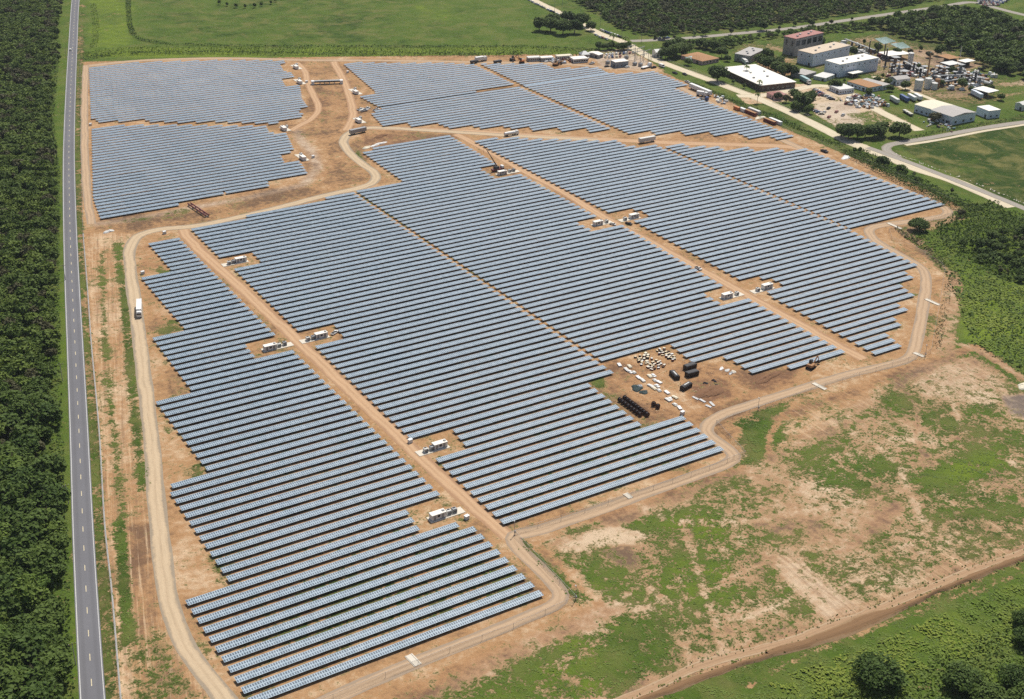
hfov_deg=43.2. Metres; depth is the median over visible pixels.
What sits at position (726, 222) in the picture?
solar panel row
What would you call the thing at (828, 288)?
solar panel row
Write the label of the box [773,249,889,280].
solar panel row
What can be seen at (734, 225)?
solar panel row
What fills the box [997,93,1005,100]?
broadleaf tree
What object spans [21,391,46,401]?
broadleaf tree
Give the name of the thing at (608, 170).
solar panel row
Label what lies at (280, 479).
solar panel row
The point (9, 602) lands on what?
broadleaf tree
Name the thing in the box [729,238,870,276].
solar panel row
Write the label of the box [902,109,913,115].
flatbed trailer
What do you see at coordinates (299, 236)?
solar panel row
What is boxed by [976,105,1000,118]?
warehouse
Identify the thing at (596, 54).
tent shed
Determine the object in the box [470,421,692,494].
solar panel row
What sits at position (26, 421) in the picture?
broadleaf tree
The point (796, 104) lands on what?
broadleaf tree
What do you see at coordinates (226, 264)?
concrete pad
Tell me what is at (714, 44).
broadleaf tree
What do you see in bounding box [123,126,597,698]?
gravel haul road
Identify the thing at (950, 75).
pipe rack
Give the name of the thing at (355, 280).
solar panel row
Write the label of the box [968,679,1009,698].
broadleaf tree
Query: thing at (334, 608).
solar panel row
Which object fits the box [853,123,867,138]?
broadleaf tree
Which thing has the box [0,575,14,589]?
broadleaf tree
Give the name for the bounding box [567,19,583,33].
broadleaf tree
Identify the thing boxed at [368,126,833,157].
dirt cross road
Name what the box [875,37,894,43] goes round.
settling pond
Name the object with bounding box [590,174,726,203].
solar panel row
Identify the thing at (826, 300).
solar panel row
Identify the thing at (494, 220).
solar panel row
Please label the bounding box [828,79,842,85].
broadleaf tree
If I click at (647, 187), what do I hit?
solar panel row
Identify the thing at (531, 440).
solar panel row
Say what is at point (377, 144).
debris heap
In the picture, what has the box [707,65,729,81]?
broadleaf tree
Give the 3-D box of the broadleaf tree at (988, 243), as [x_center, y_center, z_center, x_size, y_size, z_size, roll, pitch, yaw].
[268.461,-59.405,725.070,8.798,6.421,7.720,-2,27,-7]
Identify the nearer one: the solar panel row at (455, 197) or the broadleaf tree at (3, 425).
the broadleaf tree at (3, 425)
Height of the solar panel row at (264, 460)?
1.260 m
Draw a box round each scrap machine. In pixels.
[904,63,915,69]
[946,85,954,90]
[983,78,990,84]
[990,73,997,77]
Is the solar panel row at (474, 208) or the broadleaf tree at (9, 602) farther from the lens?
the solar panel row at (474, 208)
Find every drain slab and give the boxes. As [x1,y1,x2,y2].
[405,653,421,666]
[623,492,632,498]
[811,382,826,389]
[887,222,902,228]
[924,298,940,305]
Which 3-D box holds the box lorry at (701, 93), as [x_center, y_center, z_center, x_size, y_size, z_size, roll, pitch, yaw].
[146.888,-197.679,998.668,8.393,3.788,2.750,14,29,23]
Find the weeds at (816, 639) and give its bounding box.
[632,554,1023,698]
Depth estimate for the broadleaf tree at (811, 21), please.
1223.40 m
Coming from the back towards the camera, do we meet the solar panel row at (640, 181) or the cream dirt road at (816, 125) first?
the cream dirt road at (816, 125)
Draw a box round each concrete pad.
[221,260,248,266]
[261,342,293,352]
[299,335,329,343]
[415,445,450,456]
[426,507,464,523]
[496,170,520,175]
[590,220,613,226]
[618,217,640,221]
[719,292,743,299]
[750,287,774,293]
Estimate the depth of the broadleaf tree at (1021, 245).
723.89 m
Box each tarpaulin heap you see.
[631,385,642,391]
[639,390,647,394]
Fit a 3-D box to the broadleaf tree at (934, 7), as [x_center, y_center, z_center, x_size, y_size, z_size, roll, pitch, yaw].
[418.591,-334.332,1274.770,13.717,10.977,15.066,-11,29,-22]
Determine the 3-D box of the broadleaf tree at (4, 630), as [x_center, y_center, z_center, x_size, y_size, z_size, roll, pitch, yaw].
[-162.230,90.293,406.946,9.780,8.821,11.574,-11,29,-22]
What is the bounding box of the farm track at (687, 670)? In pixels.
[614,548,1023,698]
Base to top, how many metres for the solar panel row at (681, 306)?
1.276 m
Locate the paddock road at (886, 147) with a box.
[881,120,1023,156]
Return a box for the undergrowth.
[36,62,74,698]
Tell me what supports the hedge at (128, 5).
on the ground at (804, 534)
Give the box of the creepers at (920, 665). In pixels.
[770,583,1023,698]
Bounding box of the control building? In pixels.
[610,59,628,67]
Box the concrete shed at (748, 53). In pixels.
[734,47,762,62]
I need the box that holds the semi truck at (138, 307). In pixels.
[136,299,141,316]
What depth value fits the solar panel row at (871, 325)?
629.26 m
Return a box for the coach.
[741,57,748,64]
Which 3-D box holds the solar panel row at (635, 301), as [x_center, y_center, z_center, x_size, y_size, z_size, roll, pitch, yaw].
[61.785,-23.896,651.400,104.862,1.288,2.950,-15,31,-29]
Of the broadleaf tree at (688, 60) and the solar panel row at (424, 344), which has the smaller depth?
the solar panel row at (424, 344)
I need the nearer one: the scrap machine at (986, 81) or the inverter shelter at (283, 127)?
the inverter shelter at (283, 127)
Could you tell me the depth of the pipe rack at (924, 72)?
1076.00 m
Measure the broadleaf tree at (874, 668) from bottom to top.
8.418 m
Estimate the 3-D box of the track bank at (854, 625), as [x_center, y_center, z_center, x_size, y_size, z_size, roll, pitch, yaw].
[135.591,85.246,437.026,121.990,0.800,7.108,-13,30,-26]
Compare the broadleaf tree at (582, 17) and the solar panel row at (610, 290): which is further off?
the broadleaf tree at (582, 17)
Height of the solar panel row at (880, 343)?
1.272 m
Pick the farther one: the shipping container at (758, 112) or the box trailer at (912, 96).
the box trailer at (912, 96)
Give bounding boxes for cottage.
[652,49,662,57]
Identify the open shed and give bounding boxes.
[847,70,862,77]
[879,50,908,57]
[937,54,959,61]
[940,61,958,68]
[957,59,975,66]
[973,86,998,98]
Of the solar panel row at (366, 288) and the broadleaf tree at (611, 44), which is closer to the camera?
the solar panel row at (366, 288)
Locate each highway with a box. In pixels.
[63,0,105,698]
[630,1,1023,41]
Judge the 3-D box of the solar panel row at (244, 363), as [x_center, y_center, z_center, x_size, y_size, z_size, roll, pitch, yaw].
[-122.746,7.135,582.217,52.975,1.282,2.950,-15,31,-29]
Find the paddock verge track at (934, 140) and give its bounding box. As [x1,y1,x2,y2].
[904,124,1023,145]
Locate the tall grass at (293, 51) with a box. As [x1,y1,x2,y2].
[79,45,589,57]
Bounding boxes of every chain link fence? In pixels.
[80,108,120,698]
[321,536,572,698]
[519,420,741,528]
[746,353,921,411]
[889,211,956,354]
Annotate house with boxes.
[681,52,718,64]
[1014,101,1023,110]
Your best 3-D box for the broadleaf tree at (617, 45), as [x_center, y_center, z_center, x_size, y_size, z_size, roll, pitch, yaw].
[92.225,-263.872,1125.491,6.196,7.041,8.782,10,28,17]
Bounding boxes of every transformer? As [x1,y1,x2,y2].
[423,447,428,452]
[429,445,434,450]
[445,508,451,514]
[451,506,456,513]
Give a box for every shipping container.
[745,109,756,115]
[748,107,760,114]
[763,117,776,124]
[769,117,782,124]
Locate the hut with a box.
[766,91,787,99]
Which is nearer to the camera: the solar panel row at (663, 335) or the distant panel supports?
the solar panel row at (663, 335)
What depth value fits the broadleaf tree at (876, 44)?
1135.81 m
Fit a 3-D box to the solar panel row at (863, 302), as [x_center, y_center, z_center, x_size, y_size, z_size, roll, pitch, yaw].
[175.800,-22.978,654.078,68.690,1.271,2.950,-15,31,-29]
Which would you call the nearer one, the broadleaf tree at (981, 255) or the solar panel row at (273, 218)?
the broadleaf tree at (981, 255)
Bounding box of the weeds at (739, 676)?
[51,342,1023,698]
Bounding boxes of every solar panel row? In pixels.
[141,265,207,279]
[144,268,211,284]
[148,238,180,246]
[148,272,214,287]
[151,276,218,290]
[152,241,183,248]
[153,315,257,340]
[154,244,186,253]
[155,279,222,295]
[156,319,261,346]
[156,364,309,405]
[157,248,190,255]
[158,283,225,298]
[159,323,265,349]
[160,251,193,258]
[160,369,314,411]
[162,287,229,304]
[163,254,196,263]
[163,328,270,355]
[164,374,319,415]
[165,291,233,307]
[166,258,200,267]
[167,332,274,359]
[168,295,237,312]
[168,379,324,421]
[170,261,204,269]
[170,344,246,364]
[170,428,374,489]
[170,434,380,496]
[172,298,241,315]
[173,384,329,428]
[174,349,250,370]
[174,440,386,503]
[175,303,245,319]
[177,354,254,374]
[177,389,335,432]
[179,307,249,325]
[179,445,393,511]
[181,395,340,440]
[182,350,294,379]
[183,311,253,328]
[184,452,399,518]
[185,525,419,605]
[186,354,299,384]
[186,400,345,444]
[189,359,304,389]
[189,458,405,526]
[191,197,362,230]
[191,405,351,452]
[191,522,459,614]
[194,200,366,233]
[194,464,412,533]
[195,411,357,457]
[197,203,370,236]
[197,526,476,624]
[199,471,419,541]
[200,206,375,240]
[200,416,363,463]
[203,534,484,633]
[204,209,379,243]
[204,477,425,548]
[205,422,369,470]
[207,212,383,246]
[209,541,492,643]
[210,484,432,556]
[211,214,387,250]
[214,217,391,253]
[215,490,439,565]
[215,549,500,652]
[218,220,395,257]
[220,510,408,572]
[221,557,508,662]
[226,517,414,581]
[228,565,517,673]
[234,233,414,270]
[234,573,525,682]
[238,236,418,274]
[241,581,534,693]
[242,239,422,277]
[246,195,359,216]
[246,242,427,281]
[248,590,542,698]
[249,245,432,285]
[252,223,400,255]
[253,249,437,289]
[256,227,405,257]
[257,252,441,293]
[259,229,409,262]
[262,256,447,297]
[266,259,451,301]
[270,262,457,304]
[274,266,461,310]
[278,269,467,313]
[282,273,472,317]
[287,277,477,322]
[292,280,483,326]
[296,284,488,331]
[315,299,510,348]
[320,303,516,353]
[325,192,355,198]
[325,307,522,359]
[330,312,528,363]
[334,288,493,328]
[335,316,534,368]
[338,292,499,331]
[340,320,540,372]
[342,296,505,336]
[345,324,546,377]
[350,328,552,382]
[356,333,559,388]
[357,168,481,192]
[360,171,485,194]
[361,337,565,392]
[363,137,454,154]
[364,173,489,197]
[366,139,457,155]
[366,342,572,399]
[368,176,494,200]
[370,142,461,157]
[372,346,578,403]
[373,135,451,148]
[373,144,464,161]
[373,174,522,203]
[376,176,526,205]
[377,146,469,162]
[377,351,585,410]
[379,148,472,165]
[380,179,531,208]
[383,151,476,168]
[383,355,592,416]
[384,181,535,212]
[387,153,480,170]
[389,184,541,214]
[389,360,598,420]
[390,155,484,173]
[393,187,545,217]
[394,158,487,176]
[395,365,605,426]
[397,189,550,220]
[398,160,492,177]
[401,163,494,180]
[401,370,613,432]
[402,192,555,224]
[406,195,560,226]
[407,383,590,437]
[410,197,564,230]
[415,200,570,232]
[419,203,575,237]
[424,206,580,239]
[429,208,585,242]
[433,211,590,246]
[435,404,618,461]
[438,214,595,248]
[442,410,626,468]
[443,222,578,252]
[448,225,584,255]
[449,416,633,476]
[452,228,590,258]
[452,388,598,432]
[456,421,640,482]
[458,225,624,262]
[458,393,604,438]
[462,399,611,445]
[463,228,629,265]
[463,416,685,489]
[468,231,634,269]
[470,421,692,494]
[473,234,640,273]
[477,428,700,501]
[478,237,646,277]
[479,136,519,144]
[483,138,527,146]
[483,241,651,280]
[484,434,707,510]
[487,138,542,148]
[488,244,656,284]
[492,138,558,150]
[492,440,715,516]
[494,247,662,287]
[496,139,571,154]
[500,139,587,155]
[500,251,667,291]
[500,446,723,524]
[504,140,599,157]
[506,254,674,295]
[509,140,616,161]
[511,258,679,300]
[513,142,621,162]
[516,261,685,303]
[517,144,626,164]
[522,145,635,167]
[522,265,690,307]
[526,144,657,170]
[528,268,697,311]
[531,147,662,172]
[535,272,703,315]
[536,149,667,174]
[541,151,673,176]
[541,276,709,319]
[545,153,677,179]
[546,280,715,324]
[550,156,682,181]
[552,283,722,329]
[554,158,687,184]
[559,293,706,332]
[560,160,693,188]
[564,162,698,190]
[565,297,713,337]
[569,165,703,193]
[571,301,720,343]
[575,167,710,196]
[578,298,751,346]
[579,170,714,197]
[585,172,720,200]
[585,302,758,350]
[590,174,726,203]
[591,306,766,356]
[595,177,732,206]
[598,310,773,361]
[600,179,737,210]
[605,182,743,211]
[633,184,749,210]
[634,192,767,222]
[639,195,773,225]
[642,187,755,212]
[645,197,779,229]
[647,190,760,215]
[651,200,785,231]
[656,203,792,234]
[662,206,798,238]
[667,208,804,240]
[670,314,780,346]
[671,145,688,150]
[673,211,811,244]
[676,145,705,152]
[676,319,787,351]
[680,146,720,155]
[680,214,817,247]
[683,323,796,356]
[685,148,724,156]
[686,217,824,250]
[689,327,804,361]
[691,147,749,158]
[691,220,831,254]
[696,149,754,161]
[698,223,838,258]
[701,147,779,164]
[704,226,845,261]
[707,150,783,165]
[711,229,851,264]
[712,148,808,168]
[716,232,857,269]
[717,150,813,170]
[723,153,818,173]
[723,235,863,271]
[723,331,811,359]
[728,155,824,175]
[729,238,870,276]
[733,336,820,364]
[734,157,829,178]
[736,242,876,279]
[740,160,835,180]
[741,340,827,367]
[746,162,841,182]
[749,345,836,372]
[751,164,847,185]
[757,167,853,189]
[760,245,883,279]
[763,169,858,191]
[767,256,903,293]
[769,172,864,193]
[772,259,910,298]
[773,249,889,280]
[775,174,870,196]
[779,252,896,285]
[779,263,916,303]
[781,177,876,199]
[786,271,907,307]
[787,179,883,201]
[787,349,843,368]
[793,275,913,310]
[794,182,889,204]
[800,184,896,207]
[800,284,903,315]
[806,187,902,210]
[808,289,908,318]
[812,189,909,212]
[815,293,914,323]
[819,192,916,216]
[823,303,900,326]
[826,194,922,218]
[831,308,907,331]
[832,197,929,221]
[838,317,896,335]
[839,200,937,225]
[846,203,944,228]
[847,322,900,340]
[854,333,888,344]
[863,338,894,349]
[871,343,900,355]
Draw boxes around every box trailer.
[349,126,366,134]
[689,83,711,94]
[889,95,899,103]
[899,94,909,101]
[907,93,916,100]
[914,93,922,100]
[970,89,983,98]
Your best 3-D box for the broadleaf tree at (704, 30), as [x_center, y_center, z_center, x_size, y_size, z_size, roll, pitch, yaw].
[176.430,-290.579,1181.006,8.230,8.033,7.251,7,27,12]
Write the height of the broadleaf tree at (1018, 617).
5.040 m
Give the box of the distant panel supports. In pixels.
[89,60,778,219]
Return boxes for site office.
[526,56,539,61]
[540,56,553,61]
[555,54,572,59]
[570,56,587,62]
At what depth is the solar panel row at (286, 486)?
493.43 m
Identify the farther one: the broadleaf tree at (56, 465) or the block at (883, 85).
the block at (883, 85)
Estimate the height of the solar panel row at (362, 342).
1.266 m
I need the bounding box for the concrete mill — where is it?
[782,30,823,55]
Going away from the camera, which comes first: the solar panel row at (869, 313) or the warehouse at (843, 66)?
the solar panel row at (869, 313)
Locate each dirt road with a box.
[89,57,606,68]
[532,0,866,147]
[840,139,1014,207]
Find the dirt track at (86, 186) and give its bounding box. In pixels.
[80,65,95,223]
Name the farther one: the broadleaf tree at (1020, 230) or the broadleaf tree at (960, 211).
the broadleaf tree at (960, 211)
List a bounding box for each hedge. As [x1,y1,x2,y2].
[78,49,522,58]
[90,3,98,47]
[125,0,599,49]
[691,82,845,146]
[840,147,983,211]
[895,225,947,264]
[896,153,1018,201]
[907,116,1023,137]
[933,280,952,347]
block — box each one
[791,69,815,77]
[813,72,834,80]
[829,84,853,93]
[847,79,880,91]
[864,78,889,89]
[889,75,910,84]
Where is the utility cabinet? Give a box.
[463,514,469,519]
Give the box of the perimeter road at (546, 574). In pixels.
[316,68,952,698]
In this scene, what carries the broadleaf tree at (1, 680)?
on the ground at (804, 534)
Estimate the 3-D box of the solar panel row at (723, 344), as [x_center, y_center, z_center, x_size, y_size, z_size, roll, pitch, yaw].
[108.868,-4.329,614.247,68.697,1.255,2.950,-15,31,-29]
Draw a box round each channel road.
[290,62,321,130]
[330,61,357,130]
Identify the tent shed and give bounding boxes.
[579,51,589,57]
[588,51,602,58]
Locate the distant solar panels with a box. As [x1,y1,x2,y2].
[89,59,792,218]
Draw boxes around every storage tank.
[907,52,913,63]
[914,79,923,90]
[924,77,931,88]
[931,82,937,89]
[935,78,940,87]
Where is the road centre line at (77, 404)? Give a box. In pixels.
[69,14,91,685]
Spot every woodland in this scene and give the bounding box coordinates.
[0,0,62,632]
[576,0,920,32]
[660,19,870,48]
[868,4,1023,63]
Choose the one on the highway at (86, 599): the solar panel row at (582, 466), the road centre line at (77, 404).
the road centre line at (77, 404)
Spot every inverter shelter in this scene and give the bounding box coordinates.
[234,255,246,262]
[263,342,276,350]
[280,125,286,130]
[299,154,305,160]
[314,330,327,338]
[355,117,361,122]
[429,508,446,520]
[431,439,447,449]
[497,169,507,174]
[592,219,603,225]
[628,212,639,218]
[721,291,732,298]
[761,282,773,289]
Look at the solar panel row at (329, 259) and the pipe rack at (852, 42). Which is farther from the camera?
the pipe rack at (852, 42)
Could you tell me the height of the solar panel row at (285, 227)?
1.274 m
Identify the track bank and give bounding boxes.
[637,652,776,698]
[766,555,1023,656]
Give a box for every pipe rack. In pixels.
[844,39,874,53]
[903,61,925,76]
[933,73,974,79]
[942,77,968,84]
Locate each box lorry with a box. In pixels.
[474,56,486,61]
[696,90,707,96]
[799,75,810,84]
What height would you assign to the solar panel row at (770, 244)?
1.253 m
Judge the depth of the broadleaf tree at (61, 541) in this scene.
450.07 m
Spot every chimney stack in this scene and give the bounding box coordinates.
[883,48,888,67]
[926,52,931,76]
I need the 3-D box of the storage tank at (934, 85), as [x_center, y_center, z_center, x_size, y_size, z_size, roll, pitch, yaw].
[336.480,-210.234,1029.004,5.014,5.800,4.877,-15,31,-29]
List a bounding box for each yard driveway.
[736,84,923,130]
[872,76,935,99]
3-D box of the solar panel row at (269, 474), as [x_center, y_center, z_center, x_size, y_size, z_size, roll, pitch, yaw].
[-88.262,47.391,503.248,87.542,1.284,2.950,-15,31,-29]
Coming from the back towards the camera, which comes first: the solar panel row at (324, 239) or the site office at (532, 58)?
the site office at (532, 58)
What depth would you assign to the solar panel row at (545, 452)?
518.80 m
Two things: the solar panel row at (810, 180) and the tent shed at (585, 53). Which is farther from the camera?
the tent shed at (585, 53)
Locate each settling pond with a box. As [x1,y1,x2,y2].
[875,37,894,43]
[891,42,910,48]
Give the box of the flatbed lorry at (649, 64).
[641,62,651,68]
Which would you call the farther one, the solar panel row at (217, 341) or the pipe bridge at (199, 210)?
the pipe bridge at (199, 210)
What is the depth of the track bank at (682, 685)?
400.63 m
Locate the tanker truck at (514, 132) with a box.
[504,130,518,136]
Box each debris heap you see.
[371,142,386,146]
[841,155,849,159]
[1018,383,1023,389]
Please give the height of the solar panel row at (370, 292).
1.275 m
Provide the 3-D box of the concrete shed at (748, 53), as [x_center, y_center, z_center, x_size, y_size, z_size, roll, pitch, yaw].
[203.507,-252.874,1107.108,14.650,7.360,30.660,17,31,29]
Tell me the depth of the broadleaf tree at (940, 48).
1125.19 m
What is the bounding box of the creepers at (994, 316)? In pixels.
[954,276,1023,367]
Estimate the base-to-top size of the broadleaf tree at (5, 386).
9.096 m
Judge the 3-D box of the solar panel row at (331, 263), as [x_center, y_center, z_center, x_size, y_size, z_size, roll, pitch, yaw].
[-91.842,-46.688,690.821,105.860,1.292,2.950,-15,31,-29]
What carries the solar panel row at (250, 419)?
on the ground at (804, 534)
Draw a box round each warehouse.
[797,42,849,66]
[824,53,878,77]
[914,100,955,116]
[930,105,975,124]
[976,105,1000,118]
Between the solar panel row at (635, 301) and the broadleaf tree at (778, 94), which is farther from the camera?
the broadleaf tree at (778, 94)
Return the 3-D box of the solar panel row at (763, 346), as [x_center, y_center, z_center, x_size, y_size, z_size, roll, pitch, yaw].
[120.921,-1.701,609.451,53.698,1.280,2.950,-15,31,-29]
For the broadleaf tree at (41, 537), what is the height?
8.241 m
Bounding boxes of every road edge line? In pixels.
[63,4,80,698]
[74,7,104,698]
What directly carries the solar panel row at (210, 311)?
on the ground at (804, 534)
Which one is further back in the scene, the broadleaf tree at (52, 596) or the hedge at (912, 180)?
the hedge at (912, 180)
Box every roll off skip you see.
[669,370,679,379]
[680,381,692,390]
[683,362,696,370]
[684,369,698,377]
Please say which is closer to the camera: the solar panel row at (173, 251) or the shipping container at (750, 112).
the solar panel row at (173, 251)
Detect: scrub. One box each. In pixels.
[755,623,1023,698]
[904,229,1023,373]
[935,199,1023,277]
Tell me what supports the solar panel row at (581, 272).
on the ground at (804, 534)
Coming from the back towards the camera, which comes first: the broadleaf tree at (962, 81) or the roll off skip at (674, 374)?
the broadleaf tree at (962, 81)
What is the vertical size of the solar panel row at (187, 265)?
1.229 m
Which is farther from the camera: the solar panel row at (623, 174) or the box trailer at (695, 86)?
the box trailer at (695, 86)
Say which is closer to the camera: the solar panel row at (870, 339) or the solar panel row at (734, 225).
the solar panel row at (870, 339)
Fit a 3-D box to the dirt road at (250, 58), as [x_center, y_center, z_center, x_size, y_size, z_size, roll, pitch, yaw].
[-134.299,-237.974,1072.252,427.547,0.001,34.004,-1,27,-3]
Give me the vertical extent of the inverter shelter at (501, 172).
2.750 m
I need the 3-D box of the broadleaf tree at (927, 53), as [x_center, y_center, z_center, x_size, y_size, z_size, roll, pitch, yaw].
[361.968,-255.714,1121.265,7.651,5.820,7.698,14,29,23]
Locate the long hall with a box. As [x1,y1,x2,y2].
[726,64,795,90]
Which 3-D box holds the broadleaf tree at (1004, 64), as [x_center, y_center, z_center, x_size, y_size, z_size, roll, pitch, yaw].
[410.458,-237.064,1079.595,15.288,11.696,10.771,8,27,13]
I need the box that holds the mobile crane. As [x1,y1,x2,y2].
[483,146,503,171]
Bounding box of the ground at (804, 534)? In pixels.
[0,0,1023,698]
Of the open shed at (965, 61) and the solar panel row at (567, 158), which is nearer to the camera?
the solar panel row at (567, 158)
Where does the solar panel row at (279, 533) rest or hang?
on the ground at (804, 534)
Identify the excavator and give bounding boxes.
[512,56,524,62]
[552,59,561,65]
[805,355,819,370]
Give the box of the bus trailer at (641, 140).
[638,135,655,143]
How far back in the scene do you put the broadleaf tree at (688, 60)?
1081.21 m
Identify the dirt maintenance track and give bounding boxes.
[177,229,511,538]
[453,134,867,360]
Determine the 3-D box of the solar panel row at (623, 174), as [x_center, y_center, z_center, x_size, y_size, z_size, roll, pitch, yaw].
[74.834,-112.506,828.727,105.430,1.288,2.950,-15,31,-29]
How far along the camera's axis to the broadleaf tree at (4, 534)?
448.69 m
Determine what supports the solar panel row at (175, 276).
on the ground at (804, 534)
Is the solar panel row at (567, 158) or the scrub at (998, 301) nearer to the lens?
the scrub at (998, 301)
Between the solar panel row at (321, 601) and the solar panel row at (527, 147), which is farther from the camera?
the solar panel row at (527, 147)
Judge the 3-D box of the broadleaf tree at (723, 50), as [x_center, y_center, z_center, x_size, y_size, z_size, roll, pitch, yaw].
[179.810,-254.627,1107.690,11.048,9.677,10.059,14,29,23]
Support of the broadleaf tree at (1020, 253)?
on the ground at (804, 534)
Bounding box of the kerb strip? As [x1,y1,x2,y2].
[83,233,121,698]
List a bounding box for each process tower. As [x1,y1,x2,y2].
[889,55,900,67]
[894,62,903,73]
[899,69,909,74]
[910,62,917,71]
[917,67,923,77]
[930,70,937,77]
[938,65,949,78]
[956,63,965,72]
[963,70,973,77]
[971,69,979,81]
[975,74,983,86]
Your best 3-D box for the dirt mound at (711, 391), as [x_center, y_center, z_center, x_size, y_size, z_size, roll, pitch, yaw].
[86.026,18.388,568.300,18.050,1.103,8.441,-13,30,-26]
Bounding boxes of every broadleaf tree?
[0,381,10,391]
[0,390,22,406]
[0,404,6,412]
[0,412,24,429]
[0,420,7,435]
[0,445,21,460]
[0,453,23,475]
[0,458,24,478]
[0,477,9,483]
[0,482,27,506]
[0,483,11,494]
[0,505,16,522]
[0,521,10,532]
[0,530,11,541]
[0,537,12,556]
[0,555,10,576]
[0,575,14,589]
[0,582,23,616]
[0,609,9,623]
[0,621,12,635]
[0,632,12,647]
[0,641,8,654]
[0,649,26,671]
[0,665,30,694]
[0,670,6,690]
[0,688,16,698]
[1,511,26,527]
[1,531,37,558]
[3,440,19,446]
[3,621,15,631]
[4,399,31,415]
[5,553,18,569]
[6,427,14,435]
[6,467,40,493]
[7,477,30,499]
[7,632,49,664]
[9,424,39,442]
[9,517,45,541]
[9,572,37,607]
[9,603,24,617]
[9,613,29,625]
[10,384,21,390]
[10,497,36,515]
[10,566,29,579]
[10,623,50,643]
[11,434,39,453]
[12,573,44,587]
[12,623,22,633]
[13,680,53,698]
[15,544,51,570]
[16,446,33,459]
[16,661,40,695]
[19,403,36,418]
[19,508,63,526]
[21,382,36,394]
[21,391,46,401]
[22,456,38,467]
[22,601,36,613]
[23,409,49,425]
[23,565,50,575]
[23,607,59,633]
[24,376,49,392]
[25,492,35,499]
[27,401,62,424]
[27,418,47,426]
[27,584,50,609]
[28,454,66,474]
[29,394,56,409]
[29,471,58,496]
[29,663,59,688]
[31,642,54,663]
[32,507,55,520]
[33,424,44,439]
[33,483,71,505]
[33,598,64,620]
[34,548,68,580]
[34,572,53,587]
[35,440,45,455]
[36,495,64,512]
[37,426,53,439]
[37,645,73,682]
[38,532,48,542]
[38,532,70,550]
[40,519,68,534]
[41,594,57,602]
[42,378,51,387]
[43,628,57,641]
[47,683,63,698]
[48,635,70,651]
[52,611,67,626]
[533,17,544,30]
[542,16,557,31]
[544,13,559,19]
[553,18,571,34]
[560,11,574,19]
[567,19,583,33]
[573,12,590,23]
[586,20,596,28]
[595,41,601,47]
[601,43,609,47]
[608,41,615,48]
[614,42,620,48]
[620,42,628,49]
[658,28,670,39]
[658,47,671,58]
[663,39,677,46]
[668,44,681,57]
[675,37,685,42]
[677,42,689,54]
[684,58,692,63]
[694,38,705,44]
[701,27,709,35]
[703,40,711,48]
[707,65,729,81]
[710,39,722,48]
[715,47,728,57]
[724,55,731,60]
[753,54,765,65]
[758,20,767,30]
[760,48,774,56]
[760,56,777,69]
[769,60,783,72]
[773,92,782,97]
[775,55,785,61]
[777,62,792,75]
[783,94,790,100]
[788,88,797,96]
[789,65,799,76]
[790,100,801,110]
[793,91,811,107]
[803,105,813,113]
[805,91,815,102]
[807,18,814,24]
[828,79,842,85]
[835,123,844,136]
[839,123,858,138]
[849,46,857,54]
[851,651,908,690]
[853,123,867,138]
[864,125,872,137]
[865,88,871,94]
[869,124,884,137]
[874,42,882,50]
[875,121,889,135]
[876,155,890,164]
[884,77,892,83]
[886,84,894,89]
[888,121,912,136]
[896,164,907,170]
[900,80,911,89]
[908,217,931,230]
[913,176,921,181]
[925,51,933,55]
[929,4,943,11]
[929,112,941,121]
[934,44,945,54]
[941,660,986,692]
[948,66,957,72]
[957,77,967,87]
[957,209,965,216]
[959,238,967,245]
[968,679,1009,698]
[975,238,985,247]
[977,248,988,253]
[977,253,989,259]
[985,238,997,246]
[986,229,997,238]
[987,84,995,88]
[991,56,1005,69]
[991,242,1003,249]
[994,58,1012,72]
[994,250,1004,257]
[996,663,1023,687]
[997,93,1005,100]
[998,227,1008,234]
[998,236,1008,243]
[1002,56,1013,62]
[1003,254,1012,262]
[1007,683,1023,698]
[1008,65,1016,74]
[1010,257,1021,266]
[1011,608,1023,624]
[1012,625,1023,644]
[1014,61,1021,68]
[1014,228,1023,233]
[1014,275,1023,281]
[1015,268,1023,274]
[1016,250,1023,256]
[1018,65,1023,71]
[1019,240,1023,248]
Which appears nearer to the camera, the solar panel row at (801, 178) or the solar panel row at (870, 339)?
the solar panel row at (870, 339)
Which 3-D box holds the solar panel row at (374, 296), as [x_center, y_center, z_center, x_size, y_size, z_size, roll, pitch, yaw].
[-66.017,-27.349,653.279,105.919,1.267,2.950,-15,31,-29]
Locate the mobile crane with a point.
(496, 168)
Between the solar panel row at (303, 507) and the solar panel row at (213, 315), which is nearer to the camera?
the solar panel row at (303, 507)
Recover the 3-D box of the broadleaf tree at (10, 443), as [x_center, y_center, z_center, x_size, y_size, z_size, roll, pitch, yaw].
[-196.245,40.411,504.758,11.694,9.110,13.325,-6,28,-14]
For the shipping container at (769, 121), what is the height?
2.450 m
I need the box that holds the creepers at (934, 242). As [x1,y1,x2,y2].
[905,233,959,265]
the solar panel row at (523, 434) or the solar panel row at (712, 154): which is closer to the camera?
the solar panel row at (523, 434)
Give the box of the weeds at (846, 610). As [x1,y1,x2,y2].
[663,548,1023,675]
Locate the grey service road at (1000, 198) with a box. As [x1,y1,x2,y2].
[866,147,1023,209]
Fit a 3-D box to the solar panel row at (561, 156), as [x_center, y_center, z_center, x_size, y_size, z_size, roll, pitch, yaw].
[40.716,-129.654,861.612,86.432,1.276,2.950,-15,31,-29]
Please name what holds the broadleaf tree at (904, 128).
on the ground at (804, 534)
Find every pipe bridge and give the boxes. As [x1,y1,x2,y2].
[187,202,208,216]
[311,79,342,84]
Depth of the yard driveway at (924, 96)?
1022.41 m
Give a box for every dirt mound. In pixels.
[374,134,387,137]
[693,385,723,398]
[755,371,780,383]
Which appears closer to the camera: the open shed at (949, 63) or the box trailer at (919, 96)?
the box trailer at (919, 96)

